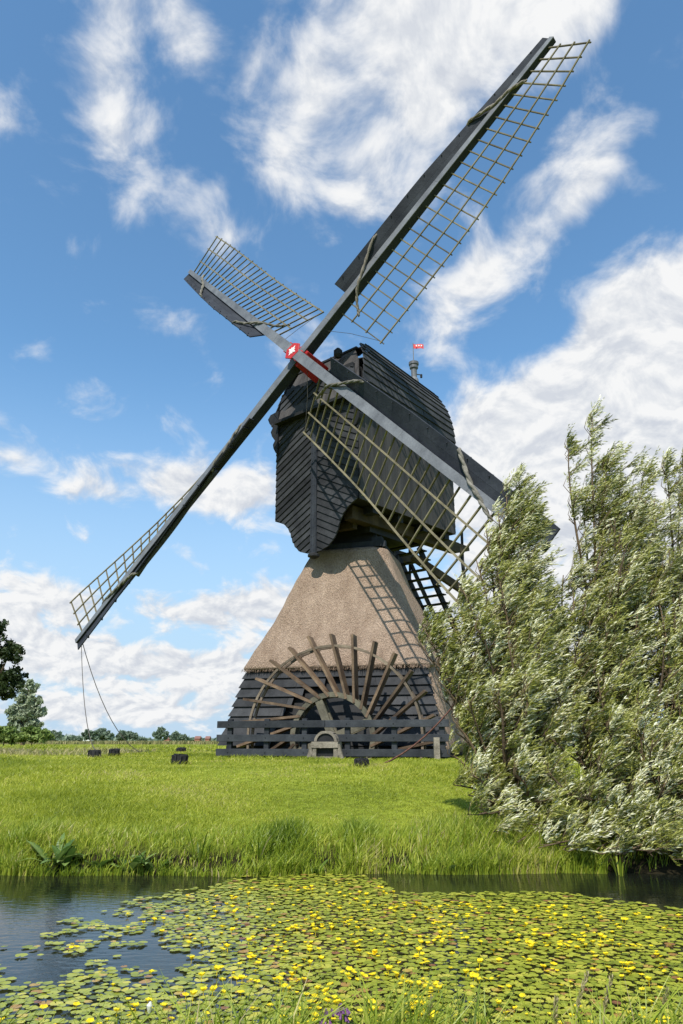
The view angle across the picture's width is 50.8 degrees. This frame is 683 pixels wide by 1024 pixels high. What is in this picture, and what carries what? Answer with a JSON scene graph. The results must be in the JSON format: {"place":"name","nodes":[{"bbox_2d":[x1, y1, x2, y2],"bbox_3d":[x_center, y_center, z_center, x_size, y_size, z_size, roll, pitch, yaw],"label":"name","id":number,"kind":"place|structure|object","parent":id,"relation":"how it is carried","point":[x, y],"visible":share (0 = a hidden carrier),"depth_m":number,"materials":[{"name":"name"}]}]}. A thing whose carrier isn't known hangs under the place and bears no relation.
{"place":"outdoors","nodes":[
{"label":"outdoors","id":0,"kind":"place"},
{"bbox_2d":[0,746,160,755],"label":"dry grass","id":1,"kind":"structure","parent":0,"point":[4,750],"depth_m":23.32,"materials":[{"name":"plant"}]},
{"bbox_2d":[84,752,377,767],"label":"anchor posts","id":2,"kind":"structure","parent":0,"point":[350,764],"depth_m":13.08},
{"bbox_2d":[0,871,682,1023],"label":"water","id":3,"kind":"structure","parent":0,"point":[32,908],"depth_m":4.01,"materials":[{"name":"liquid"}]},
{"bbox_2d":[0,1018,16,1023],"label":"floating leaf","id":4,"kind":"object","parent":3,"relation":"on","point":[5,1022],"visible":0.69,"depth_m":2.68,"materials":[{"name":"plant"}]},
{"bbox_2d":[10,999,25,1003],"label":"floating leaf","id":5,"kind":"object","parent":3,"relation":"on","point":[19,1001],"visible":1,"depth_m":2.89,"materials":[{"name":"plant"}]},
{"bbox_2d":[15,953,27,956],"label":"floating leaf","id":6,"kind":"object","parent":3,"relation":"on","point":[21,954],"visible":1,"depth_m":3.50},
{"bbox_2d":[24,997,35,1000],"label":"floating leaf","id":7,"kind":"object","parent":3,"relation":"on","point":[30,999],"visible":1,"depth_m":2.91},
{"bbox_2d":[24,1015,37,1020],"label":"floating leaf","id":8,"kind":"object","parent":3,"relation":"on","point":[29,1018],"visible":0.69,"depth_m":2.72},
{"bbox_2d":[26,1005,38,1009],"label":"floating leaf","id":9,"kind":"object","parent":3,"relation":"on","point":[33,1007],"visible":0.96,"depth_m":2.82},
{"bbox_2d":[39,1000,52,1004],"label":"floating leaf","id":10,"kind":"object","parent":3,"relation":"on","point":[48,1002],"visible":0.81,"depth_m":2.88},
{"bbox_2d":[47,990,60,993],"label":"floating leaf","id":11,"kind":"object","parent":3,"relation":"on","point":[53,992],"visible":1,"depth_m":2.98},
{"bbox_2d":[50,1001,62,1004],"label":"floating leaf","id":12,"kind":"object","parent":3,"relation":"on","point":[56,1003],"visible":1,"depth_m":2.86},
{"bbox_2d":[50,987,63,990],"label":"floating leaf","id":13,"kind":"object","parent":3,"relation":"on","point":[56,988],"visible":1,"depth_m":3.04,"materials":[{"name":"plant"}]},
{"bbox_2d":[52,1018,64,1022],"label":"floating leaf","id":14,"kind":"object","parent":3,"relation":"on","point":[57,1020],"visible":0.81,"depth_m":2.69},
{"bbox_2d":[65,1000,78,1004],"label":"floating leaf","id":15,"kind":"object","parent":3,"relation":"on","point":[70,1002],"visible":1,"depth_m":2.87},
{"bbox_2d":[67,973,78,976],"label":"floating leaf","id":16,"kind":"object","parent":3,"relation":"on","point":[71,974],"visible":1,"depth_m":3.22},
{"bbox_2d":[77,1005,90,1008],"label":"floating leaf","id":17,"kind":"object","parent":3,"relation":"on","point":[81,1006],"visible":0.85,"depth_m":2.83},
{"bbox_2d":[78,988,91,992],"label":"floating leaf","id":18,"kind":"object","parent":3,"relation":"on","point":[81,990],"visible":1,"depth_m":3.02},
{"bbox_2d":[82,1007,94,1011],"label":"floating leaf","id":19,"kind":"object","parent":3,"relation":"on","point":[87,1009],"visible":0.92,"depth_m":2.80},
{"bbox_2d":[88,973,98,977],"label":"floating leaf","id":20,"kind":"object","parent":3,"relation":"on","point":[93,974],"visible":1,"depth_m":3.21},
{"bbox_2d":[91,1008,106,1012],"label":"floating leaf","id":21,"kind":"object","parent":3,"relation":"on","point":[102,1011],"visible":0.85,"depth_m":2.79,"materials":[{"name":"plant"}]},
{"bbox_2d":[103,1010,115,1015],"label":"floating leaf","id":22,"kind":"object","parent":3,"relation":"on","point":[109,1013],"visible":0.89,"depth_m":2.76,"materials":[{"name":"plant"}]},
{"bbox_2d":[111,993,124,996],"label":"floating leaf","id":23,"kind":"object","parent":3,"relation":"on","point":[117,994],"visible":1,"depth_m":2.97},
{"bbox_2d":[112,979,123,982],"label":"floating leaf","id":24,"kind":"object","parent":3,"relation":"on","point":[118,981],"visible":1,"depth_m":3.12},
{"bbox_2d":[131,973,142,976],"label":"floating leaf","id":25,"kind":"object","parent":3,"relation":"on","point":[135,974],"visible":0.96,"depth_m":3.20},
{"bbox_2d":[131,1011,143,1015],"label":"floating leaf","id":26,"kind":"object","parent":3,"relation":"on","point":[137,1013],"visible":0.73,"depth_m":2.75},
{"bbox_2d":[139,979,150,982],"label":"floating leaf","id":27,"kind":"object","parent":3,"relation":"on","point":[147,980],"visible":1,"depth_m":3.12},
{"bbox_2d":[147,1001,152,1014],"bbox_3d":[-0.737,1.904,2.763,0.023,0.046,0.023,0,-18,0],"label":"white bud","id":28,"kind":"object","parent":3,"relation":"on","point":[149,1004],"visible":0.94,"depth_m":2.76,"materials":[{"name":"plant"}]},
{"bbox_2d":[145,986,157,989],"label":"floating leaf","id":29,"kind":"object","parent":3,"relation":"on","point":[153,987],"visible":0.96,"depth_m":3.04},
{"bbox_2d":[149,993,160,996],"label":"floating leaf","id":30,"kind":"object","parent":3,"relation":"on","point":[155,994],"visible":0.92,"depth_m":2.95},
{"bbox_2d":[170,985,183,989],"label":"floating leaf","id":31,"kind":"object","parent":3,"relation":"on","point":[176,987],"visible":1,"depth_m":3.05,"materials":[{"name":"plant"}]},
{"bbox_2d":[180,977,192,981],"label":"floating leaf","id":32,"kind":"object","parent":3,"relation":"on","point":[185,979],"visible":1,"depth_m":3.15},
{"bbox_2d":[190,989,197,1001],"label":"yellow flower","id":33,"kind":"object","parent":3,"relation":"on","point":[194,992],"visible":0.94,"depth_m":2.91,"materials":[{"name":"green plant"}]},
{"bbox_2d":[188,1006,201,1010],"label":"floating leaf","id":34,"kind":"object","parent":3,"relation":"on","point":[194,1008],"visible":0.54,"depth_m":2.80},
{"bbox_2d":[194,978,207,981],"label":"floating leaf","id":35,"kind":"object","parent":3,"relation":"on","point":[200,979],"visible":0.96,"depth_m":3.14,"materials":[{"name":"plant"}]},
{"bbox_2d":[196,983,207,987],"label":"floating leaf","id":36,"kind":"object","parent":3,"relation":"on","point":[198,985],"visible":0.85,"depth_m":3.08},
{"bbox_2d":[225,966,237,970],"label":"floating leaf","id":37,"kind":"object","parent":3,"relation":"on","point":[232,968],"visible":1,"depth_m":3.29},
{"bbox_2d":[232,986,242,989],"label":"floating leaf","id":38,"kind":"object","parent":3,"relation":"on","point":[236,987],"visible":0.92,"depth_m":3.04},
{"bbox_2d":[258,995,271,998],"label":"floating leaf","id":39,"kind":"object","parent":3,"relation":"on","point":[264,996],"visible":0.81,"depth_m":2.94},
{"bbox_2d":[260,1006,273,1010],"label":"floating leaf","id":40,"kind":"object","parent":3,"relation":"on","point":[267,1008],"visible":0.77,"depth_m":2.81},
{"bbox_2d":[262,976,272,979],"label":"floating leaf","id":41,"kind":"object","parent":3,"relation":"on","point":[266,977],"visible":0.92,"depth_m":3.17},
{"bbox_2d":[319,964,330,967],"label":"floating leaf","id":42,"kind":"object","parent":3,"relation":"on","point":[325,966],"visible":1,"depth_m":3.33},
{"bbox_2d":[0,873,682,1023],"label":"lily pads","id":43,"kind":"object","parent":3,"relation":"on","point":[388,931],"depth_m":3.73,"materials":[{"name":"plant"}]},
{"bbox_2d":[341,982,351,986],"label":"floating leaf","id":44,"kind":"object","parent":3,"relation":"on","point":[344,984],"visible":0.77,"depth_m":3.08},
{"bbox_2d":[69,881,681,1021],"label":"yellow flowers","id":45,"kind":"object","parent":3,"relation":"on","point":[419,936],"visible":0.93,"depth_m":3.96,"materials":[{"name":"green plant"}]},
{"bbox_2d":[380,976,391,979],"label":"floating leaf","id":46,"kind":"object","parent":3,"relation":"on","point":[384,977],"visible":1,"depth_m":3.17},
{"bbox_2d":[463,985,476,990],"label":"floating leaf","id":47,"kind":"object","parent":3,"relation":"on","point":[467,987],"visible":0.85,"depth_m":3.05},
{"bbox_2d":[464,991,475,995],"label":"floating leaf","id":48,"kind":"object","parent":3,"relation":"on","point":[469,992],"visible":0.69,"depth_m":2.98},
{"bbox_2d":[512,960,524,963],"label":"floating leaf","id":49,"kind":"object","parent":3,"relation":"on","point":[517,962],"visible":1,"depth_m":3.39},
{"bbox_2d":[513,1013,528,1017],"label":"floating leaf","id":50,"kind":"object","parent":3,"relation":"on","point":[523,1015],"visible":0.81,"depth_m":2.74,"materials":[{"name":"plant"}]},
{"bbox_2d":[519,1001,532,1004],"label":"floating leaf","id":51,"kind":"object","parent":3,"relation":"on","point":[525,1002],"visible":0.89,"depth_m":2.86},
{"bbox_2d":[536,984,548,988],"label":"floating leaf","id":52,"kind":"object","parent":3,"relation":"on","point":[541,986],"visible":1,"depth_m":3.05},
{"bbox_2d":[538,1015,551,1019],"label":"floating leaf","id":53,"kind":"object","parent":3,"relation":"on","point":[543,1017],"visible":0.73,"depth_m":2.71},
{"bbox_2d":[564,963,576,966],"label":"floating leaf","id":54,"kind":"object","parent":3,"relation":"on","point":[570,964],"visible":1,"depth_m":3.36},
{"bbox_2d":[567,974,578,978],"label":"floating leaf","id":55,"kind":"object","parent":3,"relation":"on","point":[571,976],"visible":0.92,"depth_m":3.18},
{"bbox_2d":[628,974,640,977],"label":"floating leaf","id":56,"kind":"object","parent":3,"relation":"on","point":[636,975],"visible":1,"depth_m":3.20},
{"bbox_2d":[661,977,675,981],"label":"floating leaf","id":57,"kind":"object","parent":3,"relation":"on","point":[668,979],"visible":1,"depth_m":3.15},
{"bbox_2d":[0,742,682,873],"bbox_3d":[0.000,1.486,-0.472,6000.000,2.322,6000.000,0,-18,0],"label":"ground","id":58,"kind":"structure","parent":0,"point":[671,867],"depth_m":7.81,"materials":[{"name":"plant"}]},
{"bbox_2d":[0,725,17,745],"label":"field bush","id":59,"kind":"object","parent":58,"relation":"on","point":[7,733],"visible":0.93,"depth_m":56.94,"materials":[{"name":"green plant"}]},
{"bbox_2d":[0,618,28,700],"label":"leafy tree","id":60,"kind":"object","parent":58,"relation":"on","point":[11,651],"visible":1,"depth_m":25.43,"materials":[{"name":"green plant"}]},
{"bbox_2d":[3,678,47,745],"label":"pollard willow","id":61,"kind":"object","parent":58,"relation":"on","point":[26,710],"visible":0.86,"depth_m":67.26,"materials":[{"name":"green plant"}]},
{"bbox_2d":[14,725,54,745],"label":"field bush","id":62,"kind":"object","parent":58,"relation":"on","point":[31,734],"visible":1,"depth_m":56.97,"materials":[{"name":"green plant"}]},
{"bbox_2d":[18,832,83,865],"bbox_3d":[-2.321,2.721,5.800,0.535,0.220,0.405,0,-18,0],"label":"waterside plant","id":63,"kind":"object","parent":58,"relation":"on","point":[61,854],"visible":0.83,"depth_m":5.77,"materials":[{"name":"green plant"}]},
{"bbox_2d":[48,730,62,740],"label":"tree","id":64,"kind":"object","parent":58,"relation":"on","point":[57,734],"visible":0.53,"depth_m":142.83,"materials":[{"name":"green plant"}]},
{"bbox_2d":[40,845,95,865],"bbox_3d":[-2.166,2.736,5.725,0.376,0.146,0.336,0,-18,0],"label":"waterside plant","id":65,"kind":"object","parent":58,"relation":"on","point":[67,859],"visible":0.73,"depth_m":5.69,"materials":[{"name":"green plant"}]},
{"bbox_2d":[68,735,83,740],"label":"tree","id":66,"kind":"object","parent":58,"relation":"on","point":[75,738],"visible":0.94,"depth_m":399.23,"materials":[{"name":"green plant"}]},
{"bbox_2d":[81,729,100,740],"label":"tree","id":67,"kind":"object","parent":58,"relation":"on","point":[95,735],"visible":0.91,"depth_m":409.54,"materials":[{"name":"green plant"}]},
{"bbox_2d":[87,750,100,757],"bbox_3d":[-6.236,6.140,18.159,0.333,0.266,0.323,-2,-21,-1],"label":"bollard","id":68,"kind":"object","parent":58,"relation":"on","point":[94,752],"visible":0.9,"depth_m":18.07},
{"bbox_2d":[85,857,113,867],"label":"waterside plant","id":69,"kind":"object","parent":58,"relation":"on","point":[102,863],"visible":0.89,"depth_m":5.69,"materials":[{"name":"green plant"}]},
{"bbox_2d":[95,728,114,740],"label":"tree","id":70,"kind":"object","parent":58,"relation":"on","point":[105,734],"visible":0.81,"depth_m":418.86,"materials":[{"name":"green plant"}]},
{"bbox_2d":[0,740,218,744],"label":"crop strip","id":71,"kind":"object","parent":58,"relation":"on","point":[146,742],"visible":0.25,"depth_m":91.61,"materials":[{"name":"green plant"}]},
{"bbox_2d":[108,748,119,756],"bbox_3d":[-6.268,6.670,19.854,0.308,0.284,0.299,-1,-15,0],"label":"bollard","id":72,"kind":"object","parent":58,"relation":"on","point":[116,751],"visible":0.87,"depth_m":19.77,"materials":[{"name":"wood"}]},
{"bbox_2d":[115,729,128,740],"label":"tree","id":73,"kind":"object","parent":58,"relation":"on","point":[124,734],"visible":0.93,"depth_m":428.49,"materials":[{"name":"green plant"}]},
{"bbox_2d":[126,731,138,740],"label":"tree","id":74,"kind":"object","parent":58,"relation":"on","point":[132,735],"visible":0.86,"depth_m":437.54,"materials":[{"name":"green plant"}]},
{"bbox_2d":[113,851,156,872],"bbox_3d":[-1.673,2.793,5.742,0.368,0.147,0.256,-8,-19,23],"label":"waterside plant","id":75,"kind":"object","parent":58,"relation":"on","point":[134,863],"visible":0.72,"depth_m":5.68,"materials":[{"name":"green plant"}]},
{"bbox_2d":[135,737,148,740],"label":"tree","id":76,"kind":"object","parent":58,"relation":"on","point":[142,738],"visible":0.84,"depth_m":447.00,"materials":[{"name":"green plant"}]},
{"bbox_2d":[133,851,171,870],"bbox_3d":[-1.546,2.767,5.728,0.395,0.175,0.350,-10,-20,29],"label":"waterside plant","id":77,"kind":"object","parent":58,"relation":"on","point":[147,863],"visible":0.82,"depth_m":5.68,"materials":[{"name":"green plant"}]},
{"bbox_2d":[152,727,169,739],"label":"tree","id":78,"kind":"object","parent":58,"relation":"on","point":[160,733],"visible":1,"depth_m":362.19,"materials":[{"name":"green plant"}]},
{"bbox_2d":[169,730,180,740],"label":"tree","id":79,"kind":"object","parent":58,"relation":"on","point":[175,735],"visible":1,"depth_m":409.52,"materials":[{"name":"green plant"}]},
{"bbox_2d":[171,754,188,764],"bbox_3d":[-2.980,4.582,13.244,0.309,0.255,0.300,3,-19,1],"label":"bollard","id":80,"kind":"object","parent":58,"relation":"on","point":[177,758],"visible":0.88,"depth_m":13.16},
{"bbox_2d":[176,747,185,751],"bbox_3d":[-5.659,8.444,25.404,0.347,0.266,0.336,0,-14,0],"label":"bollard","id":81,"kind":"object","parent":58,"relation":"on","point":[181,749],"visible":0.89,"depth_m":25.31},
{"bbox_2d":[180,733,188,740],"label":"tree","id":82,"kind":"object","parent":58,"relation":"on","point":[184,737],"visible":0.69,"depth_m":418.81,"materials":[{"name":"green plant"}]},
{"bbox_2d":[176,827,217,861],"bbox_3d":[-1.174,2.655,5.766,0.369,0.273,0.348,9,-20,-26],"label":"waterside plant","id":83,"kind":"object","parent":58,"relation":"on","point":[203,849],"visible":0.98,"depth_m":5.74,"materials":[{"name":"green plant"}]},
{"bbox_2d":[194,736,201,740],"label":"farmhouse","id":84,"kind":"object","parent":58,"relation":"on","point":[197,738],"visible":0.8,"depth_m":532.15,"materials":[{"name":"brick"}]},
{"bbox_2d":[242,827,276,858],"bbox_3d":[-0.638,2.654,5.797,0.329,0.244,0.338,8,-19,-23],"label":"waterside plant","id":85,"kind":"object","parent":58,"relation":"on","point":[259,849],"visible":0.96,"depth_m":5.73,"materials":[{"name":"green plant"}]},
{"bbox_2d":[0,807,611,876],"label":"bank grass","id":86,"kind":"structure","parent":58,"relation":"on","point":[449,834],"depth_m":5.86,"materials":[{"name":"plant"}]},
{"bbox_2d":[314,859,328,872],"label":"waterside plant","id":87,"kind":"object","parent":58,"relation":"on","point":[325,861],"visible":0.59,"depth_m":5.75,"materials":[{"name":"green plant"}]},
{"bbox_2d":[319,1008,334,1023],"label":"purple flower","id":88,"kind":"object","parent":58,"relation":"on","point":[326,1021],"visible":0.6,"depth_m":2.35,"materials":[{"name":"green plant"}]},
{"bbox_2d":[69,36,591,758],"bbox_3d":[-1.411,-2.538,23.812,17.211,24.354,17.248,0,-18,0],"label":"windmill","id":89,"kind":"object","parent":58,"relation":"on","point":[373,462],"visible":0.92,"depth_m":22.27,"materials":[{"name":"black wood"}]},
{"bbox_2d":[81,646,94,749],"bbox_3d":[-7.564,5.273,21.613,0.022,3.794,6.810,9,-20,-25],"label":"rope","id":90,"kind":"object","parent":89,"relation":"attached to","point":[84,700],"visible":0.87,"depth_m":22.19,"materials":[{"name":"fabric"}]},
{"bbox_2d":[83,645,140,752],"bbox_3d":[-7.590,6.461,25.120,3.258,3.925,0.026,8,-19,-23],"label":"rope","id":91,"kind":"object","parent":89,"relation":"attached to","point":[103,703],"visible":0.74,"depth_m":24.80,"materials":[{"name":"fabric"}]},
{"bbox_2d":[382,705,452,763],"bbox_3d":[2.270,2.543,13.401,3.269,4.144,0.029,1,-18,-3],"label":"rope","id":92,"kind":"object","parent":89,"relation":"attached to","point":[424,736],"visible":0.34,"depth_m":12.85,"materials":[{"name":"fabric"}]},
{"bbox_2d":[216,717,449,758],"bbox_3d":[-0.315,5.553,17.552,5.913,1.056,0.190,-5,-18,15],"label":"rail fence","id":93,"kind":"object","parent":58,"relation":"on","point":[394,738],"visible":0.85,"depth_m":17.48,"materials":[{"name":"paint"}]},
{"bbox_2d":[0,946,682,1023],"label":"bank grass","id":94,"kind":"structure","parent":58,"relation":"on","point":[400,1012],"depth_m":2.29,"materials":[{"name":"plant"}]},
{"bbox_2d":[328,848,360,869],"bbox_3d":[0.028,2.781,5.751,0.261,0.187,0.291,-6,-19,18],"label":"waterside plant","id":95,"kind":"object","parent":58,"relation":"on","point":[344,861],"visible":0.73,"depth_m":5.70,"materials":[{"name":"green plant"}]},
{"bbox_2d":[335,1003,353,1023],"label":"purple flower","id":96,"kind":"object","parent":58,"relation":"on","point":[342,1015],"visible":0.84,"depth_m":2.35,"materials":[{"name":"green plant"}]},
{"bbox_2d":[51,733,642,741],"bbox_3d":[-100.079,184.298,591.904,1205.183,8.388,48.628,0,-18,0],"label":"wood","id":97,"kind":"object","parent":58,"relation":"on","point":[65,737],"visible":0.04,"depth_m":574.70,"materials":[{"name":"green plant"}]},
{"bbox_2d":[354,758,368,766],"bbox_3d":[0.327,4.132,11.766,0.250,0.217,0.244,1,-15,0],"label":"bollard","id":98,"kind":"object","parent":58,"relation":"on","point":[360,760],"visible":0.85,"depth_m":11.70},
{"bbox_2d":[425,995,433,1017],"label":"grass stalk","id":99,"kind":"object","parent":58,"relation":"on","point":[429,1006],"depth_m":2.40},
{"bbox_2d":[433,737,439,758],"bbox_3d":[2.187,5.463,16.533,0.130,0.550,0.130,0,-18,0],"label":"wooden stake","id":100,"kind":"object","parent":58,"relation":"on","point":[436,743],"visible":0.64,"depth_m":16.49,"materials":[{"name":"wood"}]},
{"bbox_2d":[477,844,519,870],"bbox_3d":[1.288,2.773,5.772,0.320,0.214,0.334,-10,-20,30],"label":"waterside plant","id":101,"kind":"object","parent":58,"relation":"on","point":[498,855],"visible":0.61,"depth_m":5.72,"materials":[{"name":"green plant"}]},
{"bbox_2d":[415,462,600,841],"bbox_3d":[1.677,1.128,7.144,1.840,3.758,1.708,0,-18,0],"label":"willow tree","id":102,"kind":"object","parent":58,"relation":"on","point":[507,688],"visible":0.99,"depth_m":7.05,"materials":[{"name":"green plant"}]},
{"bbox_2d":[553,995,558,1022],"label":"grass stalk","id":103,"kind":"object","parent":58,"relation":"on","point":[556,1000],"depth_m":2.40,"materials":[{"name":"plant"}]},
{"bbox_2d":[575,969,588,1023],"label":"grass stalk","id":104,"kind":"object","parent":58,"relation":"on","point":[584,982],"depth_m":2.42,"materials":[{"name":"plant"}]},
{"bbox_2d":[524,678,682,865],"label":"willow shrub","id":105,"kind":"object","parent":58,"relation":"on","point":[642,819],"visible":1,"depth_m":6.06,"materials":[{"name":"green plant"}]},
{"bbox_2d":[603,972,613,1023],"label":"grass stalk","id":106,"kind":"object","parent":58,"relation":"on","point":[605,1001],"depth_m":2.41,"materials":[{"name":"plant"}]},
{"bbox_2d":[544,394,681,806],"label":"willow tree","id":107,"kind":"object","parent":58,"relation":"on","point":[617,598],"visible":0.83,"depth_m":7.55,"materials":[{"name":"green plant"}]},
{"bbox_2d":[643,447,682,810],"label":"willow tree","id":108,"kind":"object","parent":58,"relation":"on","point":[673,670],"visible":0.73,"depth_m":7.58,"materials":[{"name":"green plant"}]},
{"bbox_2d":[659,986,669,1023],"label":"grass stalk","id":109,"kind":"object","parent":58,"relation":"on","point":[664,1001],"depth_m":2.41,"materials":[{"name":"plant"}]},
{"bbox_2d":[0,0,682,738],"label":"sky","id":110,"kind":"structure","parent":0,"point":[135,135],"materials":[{"name":"blue"}]},
{"bbox_2d":[491,785,682,872],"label":"shaded grass","id":111,"kind":"structure","parent":0,"point":[639,858],"depth_m":5.80,"materials":[{"name":"plant"}]},
{"bbox_2d":[610,855,626,875],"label":"waterside plant","id":112,"kind":"object","parent":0,"point":[620,869],"visible":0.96,"depth_m":5.59,"materials":[{"name":"green plant"}]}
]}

